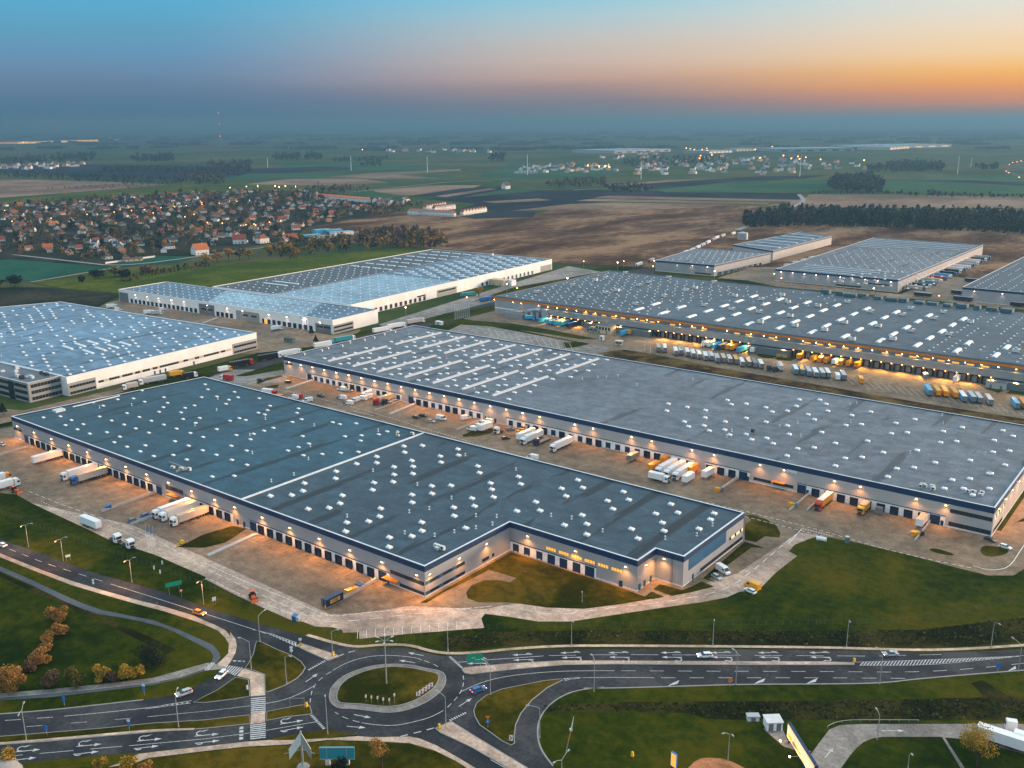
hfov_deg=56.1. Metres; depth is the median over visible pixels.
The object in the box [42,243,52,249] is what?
house
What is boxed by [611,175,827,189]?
field
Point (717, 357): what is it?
trailer
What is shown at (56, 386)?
window
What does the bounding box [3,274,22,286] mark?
tree
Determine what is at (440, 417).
van
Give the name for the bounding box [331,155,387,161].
woods
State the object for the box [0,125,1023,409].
ground
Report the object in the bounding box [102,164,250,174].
woods
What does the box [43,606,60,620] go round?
bush
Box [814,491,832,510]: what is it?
lorry
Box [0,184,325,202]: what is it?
field
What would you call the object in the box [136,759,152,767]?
bush
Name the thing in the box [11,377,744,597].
warehouse
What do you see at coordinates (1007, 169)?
road
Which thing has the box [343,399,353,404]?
van
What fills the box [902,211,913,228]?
tree
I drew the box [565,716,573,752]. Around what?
street lamp
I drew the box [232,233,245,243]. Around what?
house
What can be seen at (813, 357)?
swap body
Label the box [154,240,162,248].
tree
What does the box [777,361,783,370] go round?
trailer
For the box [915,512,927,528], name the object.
swap body
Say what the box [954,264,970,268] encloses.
lorry
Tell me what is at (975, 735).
tree
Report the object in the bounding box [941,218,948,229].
tree
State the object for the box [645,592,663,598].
lawn
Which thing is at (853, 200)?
field
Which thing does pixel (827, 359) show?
swap body
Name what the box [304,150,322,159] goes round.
woods
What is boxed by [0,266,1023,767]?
lawn
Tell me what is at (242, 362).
lorry
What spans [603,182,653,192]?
woods
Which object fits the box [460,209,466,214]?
terraced house
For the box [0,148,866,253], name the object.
distant houses
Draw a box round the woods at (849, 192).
[811,190,890,193]
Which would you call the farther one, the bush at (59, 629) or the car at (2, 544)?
the car at (2, 544)
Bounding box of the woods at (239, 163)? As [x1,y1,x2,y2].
[206,158,252,170]
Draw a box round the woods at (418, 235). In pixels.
[263,224,448,257]
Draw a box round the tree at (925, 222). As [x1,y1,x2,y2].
[921,215,929,228]
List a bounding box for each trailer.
[31,449,62,462]
[79,514,101,528]
[478,421,492,431]
[516,427,535,439]
[538,317,549,322]
[544,317,555,323]
[549,318,559,324]
[553,318,564,324]
[560,319,569,325]
[566,321,577,327]
[620,329,628,335]
[656,343,660,351]
[662,343,666,352]
[673,346,677,355]
[678,346,683,354]
[685,347,689,356]
[690,349,695,357]
[696,350,701,358]
[701,339,710,345]
[702,351,707,360]
[706,340,715,346]
[708,351,713,360]
[712,341,723,348]
[714,353,719,362]
[717,341,728,349]
[720,353,725,362]
[725,342,733,348]
[726,354,732,363]
[729,343,738,349]
[732,354,738,363]
[736,344,748,351]
[739,357,744,366]
[745,357,751,366]
[751,358,757,367]
[757,359,763,368]
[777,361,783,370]
[792,364,798,374]
[798,365,804,374]
[805,366,811,376]
[812,367,818,377]
[818,367,825,377]
[824,367,830,377]
[839,370,846,380]
[914,292,931,297]
[923,384,932,395]
[932,384,941,395]
[940,385,948,396]
[949,386,958,397]
[951,289,961,294]
[953,295,972,300]
[958,390,967,401]
[964,278,976,281]
[967,390,976,402]
[974,391,983,403]
[984,393,993,405]
[1010,301,1023,306]
[1010,397,1020,409]
[1018,397,1023,408]
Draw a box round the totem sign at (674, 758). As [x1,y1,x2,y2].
[671,751,677,767]
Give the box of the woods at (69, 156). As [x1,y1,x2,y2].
[49,150,96,161]
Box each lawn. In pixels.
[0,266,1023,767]
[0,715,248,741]
[180,526,245,547]
[256,375,281,383]
[264,384,278,387]
[337,667,437,705]
[421,552,654,608]
[463,428,492,436]
[465,320,594,338]
[562,342,587,347]
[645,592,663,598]
[654,582,713,595]
[703,542,762,582]
[745,515,779,541]
[757,354,776,357]
[775,356,795,360]
[930,548,953,555]
[980,545,1007,556]
[985,387,1002,392]
[1007,390,1023,394]
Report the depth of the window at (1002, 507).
365.52 m
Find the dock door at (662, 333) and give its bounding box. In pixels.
[660,331,665,337]
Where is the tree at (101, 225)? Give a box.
[96,220,104,228]
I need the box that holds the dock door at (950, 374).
[947,371,955,378]
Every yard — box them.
[0,372,1023,636]
[32,503,818,638]
[98,300,360,353]
[379,266,599,325]
[464,311,1023,418]
[719,267,1023,309]
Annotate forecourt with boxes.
[688,758,743,767]
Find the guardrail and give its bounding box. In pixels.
[827,719,918,727]
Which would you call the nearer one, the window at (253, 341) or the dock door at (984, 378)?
the dock door at (984, 378)
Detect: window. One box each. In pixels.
[14,382,26,388]
[15,389,27,394]
[15,394,28,400]
[31,378,59,387]
[31,384,60,393]
[32,390,61,399]
[70,380,94,387]
[70,386,95,393]
[98,348,230,382]
[165,484,182,494]
[234,341,255,347]
[234,346,256,352]
[334,322,352,327]
[334,326,352,332]
[390,570,423,585]
[400,583,424,595]
[425,561,464,584]
[426,571,464,594]
[546,546,555,551]
[559,550,568,556]
[571,554,581,560]
[584,558,594,564]
[598,562,608,568]
[611,566,621,572]
[617,150,668,152]
[700,536,742,571]
[729,528,742,540]
[753,477,770,483]
[773,482,792,488]
[782,149,850,150]
[835,284,860,287]
[948,521,990,534]
[950,509,992,521]
[993,516,1002,531]
[994,502,1005,519]
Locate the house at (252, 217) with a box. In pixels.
[249,215,256,219]
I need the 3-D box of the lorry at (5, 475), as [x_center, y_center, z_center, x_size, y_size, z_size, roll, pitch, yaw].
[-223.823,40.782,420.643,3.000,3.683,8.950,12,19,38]
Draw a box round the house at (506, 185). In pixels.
[501,181,510,188]
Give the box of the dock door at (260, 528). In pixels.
[258,525,263,534]
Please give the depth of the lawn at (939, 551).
347.55 m
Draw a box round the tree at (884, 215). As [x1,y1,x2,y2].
[880,211,888,226]
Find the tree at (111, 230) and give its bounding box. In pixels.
[107,228,113,235]
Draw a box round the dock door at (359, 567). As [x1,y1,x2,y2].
[356,562,363,572]
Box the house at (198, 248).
[190,242,208,255]
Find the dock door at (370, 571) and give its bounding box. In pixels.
[367,566,374,577]
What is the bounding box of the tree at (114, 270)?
[106,267,119,276]
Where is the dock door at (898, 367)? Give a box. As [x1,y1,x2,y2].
[893,364,901,371]
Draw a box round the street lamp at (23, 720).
[17,701,26,740]
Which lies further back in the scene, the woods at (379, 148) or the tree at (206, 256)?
the woods at (379, 148)
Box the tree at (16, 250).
[13,247,23,253]
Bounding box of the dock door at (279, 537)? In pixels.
[276,532,282,541]
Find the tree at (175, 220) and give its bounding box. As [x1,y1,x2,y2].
[172,217,178,226]
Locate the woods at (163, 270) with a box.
[120,260,214,281]
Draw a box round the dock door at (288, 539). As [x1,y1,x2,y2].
[285,535,291,545]
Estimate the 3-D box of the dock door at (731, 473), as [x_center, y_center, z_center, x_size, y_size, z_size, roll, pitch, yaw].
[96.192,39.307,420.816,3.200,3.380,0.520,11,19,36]
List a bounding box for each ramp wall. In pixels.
[0,445,30,455]
[101,490,154,511]
[130,515,151,525]
[201,317,218,323]
[206,533,258,555]
[285,379,313,388]
[328,577,376,607]
[374,399,400,410]
[388,403,415,413]
[456,418,482,430]
[722,477,736,487]
[789,492,809,511]
[914,520,930,541]
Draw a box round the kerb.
[0,670,1023,765]
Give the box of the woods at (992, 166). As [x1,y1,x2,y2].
[971,161,998,169]
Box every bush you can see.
[0,664,26,689]
[0,668,18,692]
[0,746,15,762]
[18,657,40,672]
[27,646,51,664]
[39,629,54,640]
[39,669,60,687]
[40,636,52,650]
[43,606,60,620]
[47,605,67,622]
[50,623,68,634]
[63,666,85,687]
[91,756,108,767]
[92,663,111,682]
[106,670,119,681]
[117,663,136,679]
[119,755,137,767]
[132,640,166,669]
[133,664,144,677]
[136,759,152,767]
[329,756,347,767]
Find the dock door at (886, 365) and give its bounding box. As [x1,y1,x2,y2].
[883,362,890,369]
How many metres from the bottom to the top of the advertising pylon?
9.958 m
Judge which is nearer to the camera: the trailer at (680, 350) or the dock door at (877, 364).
the dock door at (877, 364)
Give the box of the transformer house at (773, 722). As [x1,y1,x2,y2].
[763,714,783,730]
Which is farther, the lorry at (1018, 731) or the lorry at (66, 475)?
the lorry at (66, 475)
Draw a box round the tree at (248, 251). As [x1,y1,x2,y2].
[243,249,253,258]
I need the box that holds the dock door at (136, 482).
[133,477,138,485]
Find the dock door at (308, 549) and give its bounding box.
[304,543,311,552]
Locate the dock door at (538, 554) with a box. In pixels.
[536,551,541,560]
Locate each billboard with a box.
[319,746,354,764]
[780,722,817,767]
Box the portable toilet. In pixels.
[845,536,849,542]
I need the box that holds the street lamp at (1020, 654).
[1011,637,1021,671]
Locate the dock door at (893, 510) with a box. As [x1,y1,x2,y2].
[890,506,898,515]
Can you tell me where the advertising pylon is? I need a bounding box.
[285,731,314,767]
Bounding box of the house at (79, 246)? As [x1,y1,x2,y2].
[74,244,82,248]
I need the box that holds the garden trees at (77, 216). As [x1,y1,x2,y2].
[0,187,384,259]
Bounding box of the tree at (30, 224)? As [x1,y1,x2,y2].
[25,222,35,227]
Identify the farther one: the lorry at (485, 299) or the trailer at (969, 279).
the trailer at (969, 279)
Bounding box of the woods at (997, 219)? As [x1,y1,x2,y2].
[741,202,1023,233]
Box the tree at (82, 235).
[76,233,86,239]
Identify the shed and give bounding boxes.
[301,233,321,237]
[312,228,330,233]
[325,228,341,232]
[330,230,353,235]
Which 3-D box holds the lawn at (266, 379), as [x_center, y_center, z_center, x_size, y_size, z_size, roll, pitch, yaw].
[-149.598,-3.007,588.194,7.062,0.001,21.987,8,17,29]
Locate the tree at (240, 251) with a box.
[233,247,244,259]
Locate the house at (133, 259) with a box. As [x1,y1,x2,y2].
[123,257,142,261]
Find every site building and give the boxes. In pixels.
[489,278,509,285]
[508,279,515,285]
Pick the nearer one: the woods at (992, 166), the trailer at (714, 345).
the trailer at (714, 345)
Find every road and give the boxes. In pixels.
[0,268,656,428]
[0,539,1023,767]
[209,370,286,384]
[638,271,704,279]
[811,724,1023,767]
[1004,162,1023,176]
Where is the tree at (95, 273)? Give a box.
[89,270,105,278]
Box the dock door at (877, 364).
[873,361,880,368]
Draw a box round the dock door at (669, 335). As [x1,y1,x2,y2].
[667,332,673,338]
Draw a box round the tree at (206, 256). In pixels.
[200,252,211,262]
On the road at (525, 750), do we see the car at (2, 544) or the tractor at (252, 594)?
the car at (2, 544)
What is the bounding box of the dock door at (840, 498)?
[836,494,844,502]
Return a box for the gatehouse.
[595,322,615,334]
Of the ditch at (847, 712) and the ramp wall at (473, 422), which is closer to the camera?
the ditch at (847, 712)
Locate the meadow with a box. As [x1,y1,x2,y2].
[76,741,462,767]
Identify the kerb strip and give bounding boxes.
[0,728,194,743]
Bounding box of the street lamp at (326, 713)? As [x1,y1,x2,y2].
[324,695,327,733]
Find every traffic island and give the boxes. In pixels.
[193,677,249,702]
[245,641,305,691]
[266,704,311,720]
[296,643,338,660]
[473,679,562,744]
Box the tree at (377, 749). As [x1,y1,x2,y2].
[368,737,388,767]
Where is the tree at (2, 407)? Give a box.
[0,402,7,414]
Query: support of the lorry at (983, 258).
on the yard at (766, 275)
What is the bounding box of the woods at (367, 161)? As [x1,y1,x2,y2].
[357,159,381,166]
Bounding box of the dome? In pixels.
[0,759,22,767]
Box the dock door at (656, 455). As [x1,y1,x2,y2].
[654,453,659,459]
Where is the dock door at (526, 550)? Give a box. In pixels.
[524,547,529,555]
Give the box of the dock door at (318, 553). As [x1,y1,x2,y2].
[314,546,321,556]
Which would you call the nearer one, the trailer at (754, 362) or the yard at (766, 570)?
the yard at (766, 570)
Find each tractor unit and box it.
[109,532,122,543]
[121,538,135,549]
[493,426,502,433]
[766,365,771,370]
[772,366,778,371]
[1004,717,1017,731]
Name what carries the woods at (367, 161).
on the ground at (474, 165)
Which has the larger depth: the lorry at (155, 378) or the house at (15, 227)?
the house at (15, 227)
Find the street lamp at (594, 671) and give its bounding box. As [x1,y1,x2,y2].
[591,654,594,691]
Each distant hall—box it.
[0,140,97,143]
[514,170,537,173]
[572,148,670,153]
[683,150,731,153]
[724,148,754,151]
[755,147,853,151]
[830,143,951,147]
[837,146,909,149]
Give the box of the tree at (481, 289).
[472,286,483,296]
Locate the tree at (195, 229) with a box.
[191,226,199,235]
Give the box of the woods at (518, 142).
[0,139,991,145]
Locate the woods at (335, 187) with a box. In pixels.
[304,182,368,192]
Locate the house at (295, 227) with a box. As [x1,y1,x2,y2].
[290,224,299,229]
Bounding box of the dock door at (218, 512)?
[216,509,221,518]
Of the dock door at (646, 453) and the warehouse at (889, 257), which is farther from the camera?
the warehouse at (889, 257)
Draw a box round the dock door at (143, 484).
[140,480,145,488]
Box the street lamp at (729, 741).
[722,732,733,759]
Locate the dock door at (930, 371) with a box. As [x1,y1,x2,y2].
[926,368,933,375]
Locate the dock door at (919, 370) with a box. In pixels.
[914,367,922,374]
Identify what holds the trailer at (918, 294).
on the yard at (766, 275)
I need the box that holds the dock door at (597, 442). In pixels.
[595,440,601,446]
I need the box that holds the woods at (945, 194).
[884,189,1023,197]
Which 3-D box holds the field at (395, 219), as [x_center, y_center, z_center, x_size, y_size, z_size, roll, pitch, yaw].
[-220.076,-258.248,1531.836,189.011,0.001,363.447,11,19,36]
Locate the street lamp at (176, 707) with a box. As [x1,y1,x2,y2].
[175,687,178,726]
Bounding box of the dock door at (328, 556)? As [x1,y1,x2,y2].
[324,550,331,560]
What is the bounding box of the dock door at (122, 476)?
[120,472,124,480]
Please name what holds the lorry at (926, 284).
on the yard at (766, 275)
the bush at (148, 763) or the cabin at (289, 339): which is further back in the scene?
the cabin at (289, 339)
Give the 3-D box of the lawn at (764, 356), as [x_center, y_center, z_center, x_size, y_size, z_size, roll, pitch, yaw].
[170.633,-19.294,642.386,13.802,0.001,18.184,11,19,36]
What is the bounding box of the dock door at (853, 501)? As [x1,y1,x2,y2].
[849,497,857,505]
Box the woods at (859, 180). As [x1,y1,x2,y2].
[827,170,885,192]
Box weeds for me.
[442,618,1023,719]
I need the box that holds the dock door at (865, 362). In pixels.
[862,359,870,366]
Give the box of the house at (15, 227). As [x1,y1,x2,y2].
[12,225,20,229]
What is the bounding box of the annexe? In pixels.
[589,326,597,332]
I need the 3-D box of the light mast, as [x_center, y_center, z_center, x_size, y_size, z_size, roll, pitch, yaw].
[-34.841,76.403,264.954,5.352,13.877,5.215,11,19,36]
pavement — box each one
[0,553,236,666]
[0,663,224,696]
[110,736,474,767]
[306,634,1023,653]
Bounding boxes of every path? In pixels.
[0,566,219,662]
[0,670,208,699]
[763,728,810,751]
[942,737,963,767]
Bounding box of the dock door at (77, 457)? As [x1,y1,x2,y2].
[75,455,80,463]
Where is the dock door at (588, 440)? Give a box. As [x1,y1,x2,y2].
[586,437,591,444]
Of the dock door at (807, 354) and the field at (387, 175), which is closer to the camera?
the dock door at (807, 354)
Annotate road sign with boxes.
[165,580,181,594]
[467,654,482,665]
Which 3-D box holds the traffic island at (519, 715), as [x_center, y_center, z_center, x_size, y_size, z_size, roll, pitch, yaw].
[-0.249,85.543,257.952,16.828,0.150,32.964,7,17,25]
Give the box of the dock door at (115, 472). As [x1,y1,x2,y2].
[113,470,118,477]
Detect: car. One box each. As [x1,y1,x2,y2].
[0,542,7,547]
[127,517,138,522]
[140,513,150,517]
[175,687,192,697]
[192,608,206,615]
[214,668,228,678]
[470,685,486,693]
[697,651,712,658]
[711,572,722,580]
[743,587,756,593]
[883,650,898,656]
[983,536,996,542]
[998,543,1011,549]
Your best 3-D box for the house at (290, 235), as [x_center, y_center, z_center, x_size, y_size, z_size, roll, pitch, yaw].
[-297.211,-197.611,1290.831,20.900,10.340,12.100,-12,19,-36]
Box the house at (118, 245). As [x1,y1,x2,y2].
[115,242,123,248]
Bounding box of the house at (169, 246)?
[163,242,174,248]
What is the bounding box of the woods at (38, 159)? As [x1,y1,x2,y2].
[0,152,47,163]
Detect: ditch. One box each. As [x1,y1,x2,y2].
[0,573,175,652]
[440,617,1023,649]
[545,697,1023,720]
[971,680,1023,702]
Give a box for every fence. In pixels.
[3,511,348,641]
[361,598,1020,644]
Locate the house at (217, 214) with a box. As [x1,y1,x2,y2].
[212,212,219,216]
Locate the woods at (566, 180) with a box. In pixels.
[545,175,605,187]
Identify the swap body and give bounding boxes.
[647,460,659,470]
[659,454,669,462]
[681,471,694,482]
[687,462,698,471]
[701,466,713,479]
[796,352,804,360]
[810,354,818,362]
[817,355,824,363]
[823,356,831,363]
[831,357,839,364]
[834,372,840,379]
[838,358,845,366]
[845,359,853,366]
[854,360,861,368]
[858,375,863,384]
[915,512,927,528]
[953,374,960,381]
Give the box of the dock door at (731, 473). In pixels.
[728,469,735,477]
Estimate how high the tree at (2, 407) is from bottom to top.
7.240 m
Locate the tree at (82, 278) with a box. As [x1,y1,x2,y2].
[77,275,85,281]
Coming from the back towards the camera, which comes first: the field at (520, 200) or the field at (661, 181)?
the field at (661, 181)
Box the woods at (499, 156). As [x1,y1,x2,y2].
[487,152,505,160]
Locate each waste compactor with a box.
[291,613,300,621]
[344,585,358,594]
[714,487,722,492]
[788,502,796,506]
[911,530,924,536]
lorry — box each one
[0,471,11,479]
[0,477,20,489]
[60,462,97,480]
[69,466,107,484]
[106,304,117,308]
[122,381,137,389]
[138,374,166,384]
[143,310,150,314]
[151,310,162,314]
[151,497,190,519]
[158,500,197,521]
[169,370,183,376]
[169,504,208,526]
[182,371,197,378]
[217,365,232,372]
[219,374,233,380]
[228,358,253,367]
[257,352,281,360]
[261,388,276,393]
[270,325,282,330]
[278,348,301,356]
[313,340,334,347]
[334,335,355,342]
[360,389,372,395]
[372,326,391,333]
[373,393,393,404]
[382,398,398,404]
[387,322,405,328]
[406,317,424,324]
[460,291,475,296]
[479,296,493,301]
[520,429,543,444]
[524,315,535,319]
[533,437,550,445]
[549,435,572,451]
[648,470,669,483]
[655,457,677,472]
[663,459,685,476]
[672,462,693,480]
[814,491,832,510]
[856,500,869,514]
[907,285,925,290]
[913,282,931,287]
[918,280,936,284]
[924,277,941,282]
[929,275,946,279]
[934,273,951,277]
[939,270,956,275]
[944,268,961,272]
[949,266,965,270]
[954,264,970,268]
[958,262,974,266]
[963,260,978,264]
[967,258,982,262]
[971,257,986,260]
[975,255,990,258]
[977,721,1023,750]
[1014,728,1023,734]
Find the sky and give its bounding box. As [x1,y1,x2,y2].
[0,0,1023,128]
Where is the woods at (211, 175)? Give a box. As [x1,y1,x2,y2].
[176,170,223,180]
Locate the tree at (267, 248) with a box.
[264,244,271,255]
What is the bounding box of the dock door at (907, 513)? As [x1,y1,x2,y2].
[903,509,912,518]
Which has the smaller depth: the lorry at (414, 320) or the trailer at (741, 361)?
the trailer at (741, 361)
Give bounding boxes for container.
[321,590,343,607]
[626,451,638,460]
[875,506,882,514]
[922,372,928,378]
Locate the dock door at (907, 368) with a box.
[904,365,911,372]
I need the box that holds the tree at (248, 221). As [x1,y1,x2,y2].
[243,218,250,225]
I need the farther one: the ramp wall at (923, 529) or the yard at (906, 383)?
the yard at (906, 383)
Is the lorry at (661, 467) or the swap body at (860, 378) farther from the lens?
the swap body at (860, 378)
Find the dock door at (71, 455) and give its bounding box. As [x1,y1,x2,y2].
[69,453,74,460]
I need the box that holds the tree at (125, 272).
[118,269,130,276]
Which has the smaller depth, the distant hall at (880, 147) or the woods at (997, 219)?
the woods at (997, 219)
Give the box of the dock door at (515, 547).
[513,543,518,552]
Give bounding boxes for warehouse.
[0,302,257,395]
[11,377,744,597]
[118,282,377,333]
[212,249,551,311]
[283,269,1023,536]
[494,270,1023,391]
[655,248,770,275]
[733,232,831,259]
[775,238,982,291]
[962,257,1023,306]
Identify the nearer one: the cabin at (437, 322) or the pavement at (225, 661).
the pavement at (225, 661)
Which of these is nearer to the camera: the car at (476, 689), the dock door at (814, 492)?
the car at (476, 689)
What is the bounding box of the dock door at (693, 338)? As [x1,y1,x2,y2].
[691,335,697,341]
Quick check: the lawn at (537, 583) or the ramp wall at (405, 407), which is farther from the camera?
the ramp wall at (405, 407)
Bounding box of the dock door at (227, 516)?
[224,512,230,521]
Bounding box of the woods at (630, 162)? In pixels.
[623,153,725,166]
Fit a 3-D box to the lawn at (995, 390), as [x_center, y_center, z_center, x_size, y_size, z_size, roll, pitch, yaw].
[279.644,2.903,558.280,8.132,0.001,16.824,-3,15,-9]
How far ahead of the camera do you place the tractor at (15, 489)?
407.16 m
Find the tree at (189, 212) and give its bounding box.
[187,209,193,216]
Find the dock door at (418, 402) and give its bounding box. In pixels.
[416,399,420,405]
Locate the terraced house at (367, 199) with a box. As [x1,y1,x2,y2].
[364,197,370,202]
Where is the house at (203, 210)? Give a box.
[199,209,206,212]
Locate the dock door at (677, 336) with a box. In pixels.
[675,333,681,339]
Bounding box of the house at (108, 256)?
[102,252,112,258]
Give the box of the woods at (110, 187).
[47,184,182,188]
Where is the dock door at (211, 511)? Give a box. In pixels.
[208,506,213,514]
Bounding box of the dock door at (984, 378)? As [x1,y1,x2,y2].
[981,376,989,382]
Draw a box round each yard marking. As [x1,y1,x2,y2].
[26,444,373,582]
[31,329,1023,638]
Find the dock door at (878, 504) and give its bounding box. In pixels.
[876,503,884,511]
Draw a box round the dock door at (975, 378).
[970,374,978,382]
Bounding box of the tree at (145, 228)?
[141,226,148,232]
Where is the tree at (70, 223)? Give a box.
[68,218,75,227]
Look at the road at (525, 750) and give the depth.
267.91 m
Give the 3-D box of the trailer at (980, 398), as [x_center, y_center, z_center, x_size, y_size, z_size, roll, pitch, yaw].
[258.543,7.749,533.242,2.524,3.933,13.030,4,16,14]
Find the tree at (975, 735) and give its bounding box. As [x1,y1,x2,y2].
[958,721,999,766]
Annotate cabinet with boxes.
[746,712,759,721]
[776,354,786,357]
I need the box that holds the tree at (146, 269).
[139,264,154,272]
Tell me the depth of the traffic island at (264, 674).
273.77 m
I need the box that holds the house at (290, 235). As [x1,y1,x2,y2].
[282,233,298,241]
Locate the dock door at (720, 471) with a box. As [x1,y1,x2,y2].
[717,467,723,475]
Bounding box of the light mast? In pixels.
[375,634,393,683]
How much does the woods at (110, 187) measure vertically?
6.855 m
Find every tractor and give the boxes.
[10,485,22,494]
[248,588,258,603]
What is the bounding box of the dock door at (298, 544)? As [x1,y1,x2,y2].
[295,539,301,549]
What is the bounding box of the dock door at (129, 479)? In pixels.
[126,475,131,482]
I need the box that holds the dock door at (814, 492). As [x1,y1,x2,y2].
[811,488,819,496]
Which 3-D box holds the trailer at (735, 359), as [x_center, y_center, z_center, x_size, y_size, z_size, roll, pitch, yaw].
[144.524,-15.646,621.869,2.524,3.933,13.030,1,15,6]
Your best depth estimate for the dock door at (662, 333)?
695.84 m
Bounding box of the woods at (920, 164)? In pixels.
[866,158,945,172]
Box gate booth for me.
[615,340,623,345]
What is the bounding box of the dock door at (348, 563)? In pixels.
[345,558,352,568]
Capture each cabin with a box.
[284,337,295,342]
[435,320,443,324]
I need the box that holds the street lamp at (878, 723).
[875,707,879,739]
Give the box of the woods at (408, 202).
[360,199,423,215]
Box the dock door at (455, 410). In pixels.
[453,407,457,413]
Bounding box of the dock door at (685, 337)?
[683,334,689,340]
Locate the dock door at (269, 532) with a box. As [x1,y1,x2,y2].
[267,528,272,537]
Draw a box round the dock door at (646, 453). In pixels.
[644,450,649,457]
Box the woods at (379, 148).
[0,145,1010,150]
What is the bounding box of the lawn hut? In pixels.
[985,378,1007,389]
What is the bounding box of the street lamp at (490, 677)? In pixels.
[481,658,490,694]
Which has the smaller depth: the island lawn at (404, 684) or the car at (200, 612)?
the island lawn at (404, 684)
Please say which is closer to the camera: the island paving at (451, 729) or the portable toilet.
the island paving at (451, 729)
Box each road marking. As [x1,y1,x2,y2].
[0,549,1023,767]
[831,375,1023,410]
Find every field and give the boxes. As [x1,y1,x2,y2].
[0,163,250,178]
[0,179,166,197]
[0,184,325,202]
[0,190,405,265]
[0,259,106,280]
[0,287,118,306]
[32,247,429,293]
[115,256,193,266]
[223,173,450,179]
[248,166,352,172]
[252,179,386,184]
[278,163,453,169]
[303,205,1023,278]
[305,211,459,234]
[329,169,460,178]
[353,189,400,198]
[374,185,480,195]
[413,187,500,195]
[422,190,799,210]
[439,188,492,196]
[454,189,540,197]
[463,211,536,218]
[466,189,541,196]
[476,163,618,179]
[483,199,546,202]
[514,203,730,210]
[577,199,767,203]
[594,195,795,200]
[608,178,722,185]
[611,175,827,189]
[656,177,839,191]
[759,194,1023,208]
[768,177,829,182]
[872,174,1023,194]
[912,180,1023,185]
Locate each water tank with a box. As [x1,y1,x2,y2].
[737,232,747,239]
[816,536,826,541]
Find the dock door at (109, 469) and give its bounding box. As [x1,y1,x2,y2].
[107,467,111,475]
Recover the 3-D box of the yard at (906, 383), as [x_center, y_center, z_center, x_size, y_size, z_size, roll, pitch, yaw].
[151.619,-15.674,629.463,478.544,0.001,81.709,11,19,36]
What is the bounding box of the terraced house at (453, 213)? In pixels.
[449,210,455,216]
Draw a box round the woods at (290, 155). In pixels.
[272,151,300,159]
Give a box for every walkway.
[237,669,264,695]
[250,712,264,723]
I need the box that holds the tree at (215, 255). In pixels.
[211,250,223,261]
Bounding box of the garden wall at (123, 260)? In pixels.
[105,256,154,263]
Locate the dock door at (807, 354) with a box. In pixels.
[804,351,811,357]
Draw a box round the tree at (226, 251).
[223,248,233,260]
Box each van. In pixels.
[289,394,298,399]
[302,397,312,401]
[337,386,346,390]
[337,394,346,399]
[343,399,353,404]
[351,396,360,401]
[359,395,367,400]
[435,414,446,420]
[460,414,471,419]
[466,425,477,430]
[526,453,538,459]
[715,562,730,574]
[743,580,761,590]
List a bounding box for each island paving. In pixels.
[297,644,337,659]
[330,664,444,711]
[436,722,525,767]
[463,661,853,673]
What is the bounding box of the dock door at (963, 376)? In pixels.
[959,373,967,380]
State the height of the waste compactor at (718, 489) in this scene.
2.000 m
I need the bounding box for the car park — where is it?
[448,325,608,355]
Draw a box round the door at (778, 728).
[776,724,780,730]
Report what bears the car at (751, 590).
on the yard at (766, 570)
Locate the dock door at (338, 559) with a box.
[335,554,341,564]
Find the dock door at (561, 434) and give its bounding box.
[559,431,564,437]
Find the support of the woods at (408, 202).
on the ground at (474, 165)
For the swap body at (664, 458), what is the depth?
436.03 m
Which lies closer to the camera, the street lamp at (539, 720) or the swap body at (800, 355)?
the street lamp at (539, 720)
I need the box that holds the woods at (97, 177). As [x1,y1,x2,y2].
[0,169,224,184]
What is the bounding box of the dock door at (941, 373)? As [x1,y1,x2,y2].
[936,370,944,377]
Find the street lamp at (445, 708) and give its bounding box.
[435,690,446,726]
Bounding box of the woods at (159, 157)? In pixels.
[130,151,174,161]
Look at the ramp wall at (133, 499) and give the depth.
396.84 m
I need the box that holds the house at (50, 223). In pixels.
[48,221,55,225]
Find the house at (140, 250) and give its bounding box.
[136,247,144,252]
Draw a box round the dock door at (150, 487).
[147,483,152,491]
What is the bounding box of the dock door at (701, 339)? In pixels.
[699,337,705,342]
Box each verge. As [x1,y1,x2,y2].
[0,421,11,427]
[110,347,318,395]
[236,362,282,375]
[269,730,353,739]
[346,326,382,340]
[417,305,494,322]
[473,271,603,301]
[656,273,1023,311]
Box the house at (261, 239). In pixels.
[255,234,268,243]
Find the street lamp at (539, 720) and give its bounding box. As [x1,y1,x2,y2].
[526,705,539,738]
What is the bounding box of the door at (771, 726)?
[769,724,773,730]
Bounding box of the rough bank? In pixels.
[598,350,1023,424]
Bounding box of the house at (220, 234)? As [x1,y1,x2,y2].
[215,232,224,237]
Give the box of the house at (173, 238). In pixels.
[168,236,177,241]
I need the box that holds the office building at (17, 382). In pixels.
[0,362,62,402]
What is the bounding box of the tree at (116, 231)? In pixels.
[112,229,120,236]
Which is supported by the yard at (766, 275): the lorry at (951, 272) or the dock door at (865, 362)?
the lorry at (951, 272)

